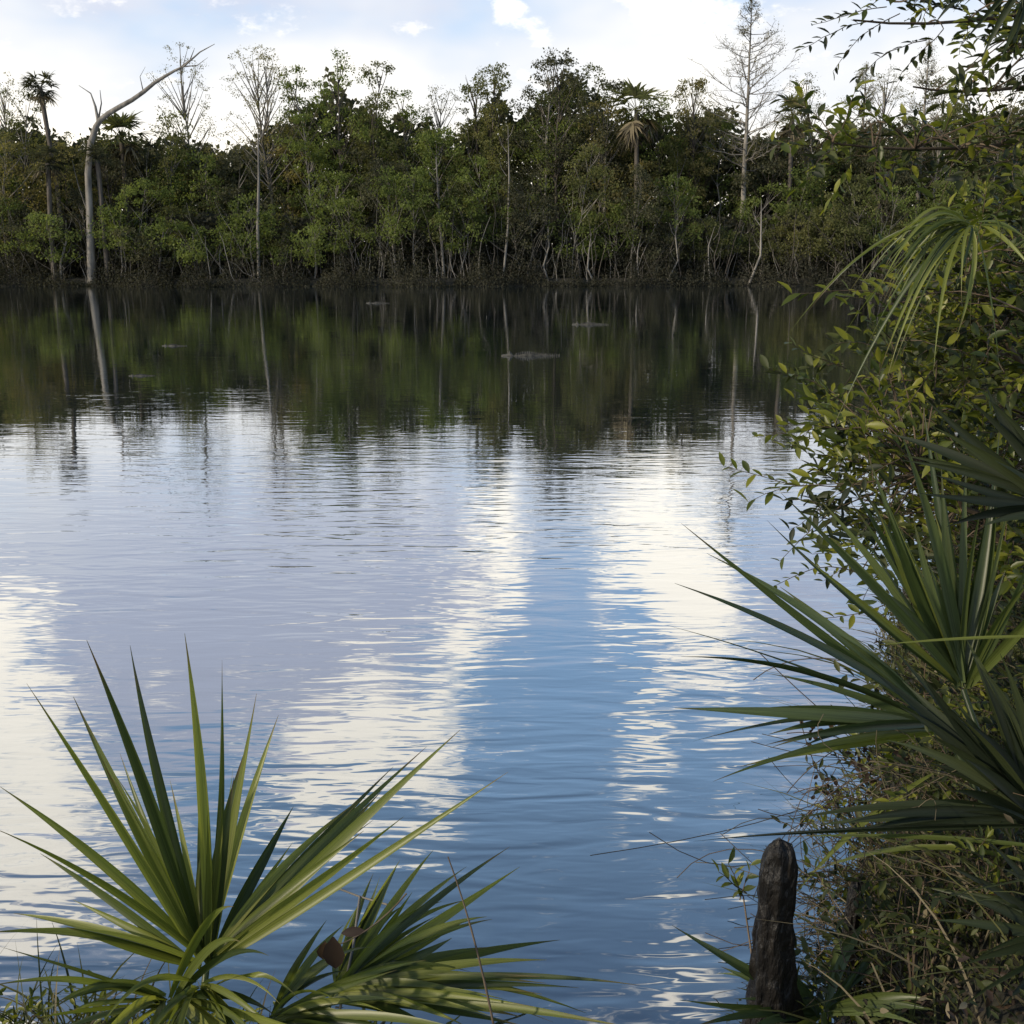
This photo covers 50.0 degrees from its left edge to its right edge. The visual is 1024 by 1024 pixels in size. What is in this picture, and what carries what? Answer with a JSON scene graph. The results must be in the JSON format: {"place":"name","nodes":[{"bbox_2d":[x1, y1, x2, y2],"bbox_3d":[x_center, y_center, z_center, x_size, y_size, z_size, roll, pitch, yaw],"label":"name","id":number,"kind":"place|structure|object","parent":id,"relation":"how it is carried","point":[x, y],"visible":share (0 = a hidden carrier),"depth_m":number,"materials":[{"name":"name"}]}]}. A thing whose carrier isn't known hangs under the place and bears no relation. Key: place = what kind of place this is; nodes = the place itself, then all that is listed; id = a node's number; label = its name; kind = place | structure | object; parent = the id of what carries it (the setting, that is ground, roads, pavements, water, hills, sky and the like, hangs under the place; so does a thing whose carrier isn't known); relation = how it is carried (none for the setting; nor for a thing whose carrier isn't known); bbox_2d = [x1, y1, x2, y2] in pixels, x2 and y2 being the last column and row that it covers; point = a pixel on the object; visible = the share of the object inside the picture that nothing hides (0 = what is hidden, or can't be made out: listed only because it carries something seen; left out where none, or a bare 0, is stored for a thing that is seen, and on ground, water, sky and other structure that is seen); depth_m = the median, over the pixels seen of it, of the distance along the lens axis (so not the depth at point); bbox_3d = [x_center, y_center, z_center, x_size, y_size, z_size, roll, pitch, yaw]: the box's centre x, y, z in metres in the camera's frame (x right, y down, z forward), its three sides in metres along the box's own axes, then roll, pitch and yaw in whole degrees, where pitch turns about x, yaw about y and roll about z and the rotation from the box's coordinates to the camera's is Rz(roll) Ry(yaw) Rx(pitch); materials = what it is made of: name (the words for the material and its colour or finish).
{"place":"outdoors","nodes":[
{"label":"outdoors","id":0,"kind":"place"},
{"bbox_2d":[129,374,149,375],"bbox_3d":[-6.561,-2.423,19.521,0.500,0.076,0.128,-1,13,-3],"label":"alligator","id":1,"kind":"object","parent":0,"point":[139,375],"visible":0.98,"depth_m":19.50},
{"bbox_2d":[0,286,1023,1023],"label":"lake water","id":2,"kind":"structure","parent":0,"point":[356,542],"depth_m":6.59,"materials":[{"name":"blue liquid"}]},
{"bbox_2d":[501,351,559,355],"bbox_3d":[0.445,-3.369,23.616,1.350,0.206,0.345,0,13,-2],"label":"alligator","id":3,"kind":"object","parent":2,"relation":"on","point":[527,353],"visible":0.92,"depth_m":23.56},
{"bbox_2d":[572,321,608,324],"bbox_3d":[2.544,-5.998,35.099,1.250,0.191,0.319,0,13,2],"label":"alligator","id":4,"kind":"object","parent":2,"relation":"on","point":[587,323],"visible":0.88,"depth_m":35.06},
{"bbox_2d":[0,267,1023,1023],"bbox_3d":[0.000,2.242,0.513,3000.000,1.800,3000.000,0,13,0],"label":"ground","id":5,"kind":"structure","parent":0,"point":[1002,995],"depth_m":3.08,"materials":[{"name":"soil"}]},
{"bbox_2d":[17,71,68,275],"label":"cabbage palm","id":6,"kind":"object","parent":5,"relation":"on","point":[42,97],"visible":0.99,"depth_m":90.57,"materials":[{"name":"green plant"}]},
{"bbox_2d":[23,144,72,281],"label":"cabbage palm","id":7,"kind":"object","parent":5,"relation":"on","point":[48,167],"visible":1,"depth_m":86.59,"materials":[{"name":"green plant"}]},
{"bbox_2d":[59,219,71,279],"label":"tree snag","id":8,"kind":"object","parent":5,"relation":"on","point":[61,258],"visible":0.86,"depth_m":88.19,"materials":[{"name":"grey wood"}]},
{"bbox_2d":[79,139,115,282],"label":"cabbage palm","id":9,"kind":"object","parent":5,"relation":"on","point":[96,168],"visible":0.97,"depth_m":87.14,"materials":[{"name":"green plant"}]},
{"bbox_2d":[113,238,126,279],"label":"tree snag","id":10,"kind":"object","parent":5,"relation":"on","point":[121,262],"visible":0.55,"depth_m":88.31,"materials":[{"name":"grey wood"}]},
{"bbox_2d":[94,110,152,265],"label":"cabbage palm","id":11,"kind":"object","parent":5,"relation":"on","point":[116,121],"visible":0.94,"depth_m":92.20,"materials":[{"name":"green plant"}]},
{"bbox_2d":[72,44,213,283],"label":"leaning dead tree","id":12,"kind":"object","parent":5,"relation":"on","point":[91,266],"visible":0.98,"depth_m":86.39,"materials":[{"name":"grey wood"}]},
{"bbox_2d":[156,221,170,274],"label":"tree snag","id":13,"kind":"object","parent":5,"relation":"on","point":[161,251],"visible":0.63,"depth_m":88.19,"materials":[{"name":"grey wood"}]},
{"bbox_2d":[0,918,372,1023],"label":"bank grass","id":14,"kind":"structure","parent":5,"relation":"on","point":[38,1010],"depth_m":2.77,"materials":[{"name":"plant"}]},
{"bbox_2d":[213,240,226,272],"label":"tree snag","id":15,"kind":"object","parent":5,"relation":"on","point":[219,258],"visible":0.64,"depth_m":88.26,"materials":[{"name":"grey plant"}]},
{"bbox_2d":[0,633,505,1023],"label":"saw palmetto","id":16,"kind":"object","parent":5,"relation":"on","point":[191,921],"visible":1,"depth_m":2.58,"materials":[{"name":"green plant"}]},
{"bbox_2d":[250,129,263,277],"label":"tree snag","id":17,"kind":"object","parent":5,"relation":"on","point":[258,211],"visible":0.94,"depth_m":87.28,"materials":[{"name":"grey plant"}]},
{"bbox_2d":[306,231,320,277],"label":"tree snag","id":18,"kind":"object","parent":5,"relation":"on","point":[315,260],"visible":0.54,"depth_m":88.31,"materials":[{"name":"grey plant"}]},
{"bbox_2d":[376,217,390,276],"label":"tree snag","id":19,"kind":"object","parent":5,"relation":"on","point":[381,254],"visible":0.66,"depth_m":88.19,"materials":[{"name":"grey plant"}]},
{"bbox_2d":[427,155,444,277],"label":"tree snag","id":20,"kind":"object","parent":5,"relation":"on","point":[442,254],"visible":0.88,"depth_m":87.63,"materials":[{"name":"grey plant"}]},
{"bbox_2d":[267,847,635,1023],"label":"saw palmetto","id":21,"kind":"object","parent":5,"relation":"on","point":[389,973],"visible":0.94,"depth_m":2.76,"materials":[{"name":"green plant"}]},
{"bbox_2d":[339,889,386,1008],"bbox_3d":[-0.411,1.209,3.009,0.172,0.135,0.511,-2,13,-9],"label":"bleached stick","id":22,"kind":"object","parent":21,"relation":"on","point":[356,925],"visible":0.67,"depth_m":3.08,"materials":[{"name":"brown wood"}]},
{"bbox_2d":[316,856,494,1023],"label":"dead twig","id":23,"kind":"object","parent":21,"relation":"on","point":[331,952],"visible":1,"depth_m":2.38,"materials":[{"name":"brown wood"}]},
{"bbox_2d":[459,238,473,276],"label":"tree snag","id":24,"kind":"object","parent":5,"relation":"on","point":[465,256],"visible":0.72,"depth_m":88.23,"materials":[{"name":"grey plant"}]},
{"bbox_2d":[499,125,513,275],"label":"tree snag","id":25,"kind":"object","parent":5,"relation":"on","point":[506,243],"visible":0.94,"depth_m":87.22,"materials":[{"name":"grey plant"}]},
{"bbox_2d":[0,42,1023,277],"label":"distant tree line","id":26,"kind":"object","parent":5,"relation":"on","point":[311,178],"visible":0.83,"depth_m":92.22,"materials":[{"name":"green plant"}]},
{"bbox_2d":[0,185,1023,286],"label":"far shoreline bank","id":27,"kind":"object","parent":5,"relation":"on","point":[357,279],"visible":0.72,"depth_m":87.59,"materials":[{"name":"brown soil"}]},
{"bbox_2d":[539,225,553,280],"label":"tree snag","id":28,"kind":"object","parent":5,"relation":"on","point":[544,271],"visible":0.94,"depth_m":88.24,"materials":[{"name":"grey wood"}]},
{"bbox_2d":[583,233,596,279],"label":"tree snag","id":29,"kind":"object","parent":5,"relation":"on","point":[588,258],"visible":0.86,"depth_m":88.30,"materials":[{"name":"grey wood"}]},
{"bbox_2d":[599,77,676,269],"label":"cabbage palm","id":30,"kind":"object","parent":5,"relation":"on","point":[629,130],"visible":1,"depth_m":89.91,"materials":[{"name":"green plant"}]},
{"bbox_2d":[633,233,646,274],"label":"tree snag","id":31,"kind":"object","parent":5,"relation":"on","point":[638,256],"visible":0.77,"depth_m":88.19,"materials":[{"name":"grey plant"}]},
{"bbox_2d":[666,215,683,281],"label":"tree snag","id":32,"kind":"object","parent":5,"relation":"on","point":[676,250],"visible":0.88,"depth_m":88.10,"materials":[{"name":"grey plant"}]},
{"bbox_2d":[706,224,720,278],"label":"tree snag","id":33,"kind":"object","parent":5,"relation":"on","point":[711,249],"visible":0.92,"depth_m":88.10,"materials":[{"name":"grey plant"}]},
{"bbox_2d":[688,0,802,276],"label":"bare cypress tree","id":34,"kind":"object","parent":5,"relation":"on","point":[745,160],"visible":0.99,"depth_m":91.06,"materials":[{"name":"grey plant"}]},
{"bbox_2d":[747,200,766,284],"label":"tree snag","id":35,"kind":"object","parent":5,"relation":"on","point":[760,255],"visible":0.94,"depth_m":87.97,"materials":[{"name":"grey plant"}]},
{"bbox_2d":[742,837,804,1023],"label":"cypress knee","id":36,"kind":"object","parent":5,"relation":"on","point":[773,972],"visible":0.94,"depth_m":2.54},
{"bbox_2d":[766,93,816,273],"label":"cabbage palm","id":37,"kind":"object","parent":5,"relation":"on","point":[787,132],"visible":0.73,"depth_m":91.12,"materials":[{"name":"green plant"}]},
{"bbox_2d":[590,654,1023,1023],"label":"tangled vine","id":38,"kind":"object","parent":5,"relation":"on","point":[866,780],"visible":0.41,"depth_m":2.97,"materials":[{"name":"brown plant"}]},
{"bbox_2d":[667,407,1023,889],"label":"cabbage palm seedling","id":39,"kind":"object","parent":5,"relation":"on","point":[954,609],"visible":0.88,"depth_m":2.98,"materials":[{"name":"green plant"}]},
{"bbox_2d":[835,878,863,1023],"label":"cypress knee","id":40,"kind":"object","parent":5,"relation":"on","point":[850,910],"visible":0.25,"depth_m":2.89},
{"bbox_2d":[701,0,1023,1012],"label":"cabbage palm frond","id":41,"kind":"object","parent":5,"relation":"on","point":[991,766],"visible":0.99,"depth_m":2.63,"materials":[{"name":"green plant"}]},
{"bbox_2d":[840,61,889,192],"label":"bare cypress tree","id":42,"kind":"object","parent":5,"relation":"on","point":[864,76],"visible":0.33,"depth_m":99.80,"materials":[{"name":"grey plant"}]},
{"bbox_2d":[707,536,1023,1023],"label":"bank grass","id":43,"kind":"structure","parent":5,"relation":"on","point":[966,956],"depth_m":2.72,"materials":[{"name":"plant"}]},
{"bbox_2d":[672,917,938,1023],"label":"saw palmetto","id":44,"kind":"object","parent":43,"relation":"on","point":[876,1001],"visible":0.76,"depth_m":2.61,"materials":[{"name":"green plant"}]},
{"bbox_2d":[787,206,1023,891],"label":"arching palm frond","id":45,"kind":"object","parent":43,"relation":"on","point":[952,225],"visible":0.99,"depth_m":2.89,"materials":[{"name":"green plant"}]},
{"bbox_2d":[712,726,1023,1023],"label":"weed plant","id":46,"kind":"object","parent":5,"relation":"on","point":[881,886],"visible":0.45,"depth_m":2.77,"materials":[{"name":"green plant"}]},
{"bbox_2d":[731,153,1023,864],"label":"shrub","id":47,"kind":"object","parent":5,"relation":"on","point":[980,358],"visible":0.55,"depth_m":3.50,"materials":[{"name":"green plant"}]},
{"bbox_2d":[719,337,956,628],"bbox_3d":[1.032,-0.111,3.519,0.728,0.900,0.460,-8,15,-30],"label":"leafy branch","id":48,"kind":"object","parent":47,"relation":"attached to","point":[823,461],"visible":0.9,"depth_m":3.47,"materials":[{"name":"green plant"}]},
{"bbox_2d":[763,0,1023,228],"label":"overhanging tree","id":49,"kind":"object","parent":5,"relation":"on","point":[842,132],"visible":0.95,"depth_m":3.55,"materials":[{"name":"green plant"}]},
{"bbox_2d":[895,36,946,261],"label":"bare cypress tree","id":50,"kind":"object","parent":5,"relation":"on","point":[931,73],"visible":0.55,"depth_m":93.45,"materials":[{"name":"grey plant"}]},
{"bbox_2d":[0,0,1023,245],"label":"sky","id":51,"kind":"structure","parent":0,"point":[105,47],"materials":[{"name":"white"}]}
]}

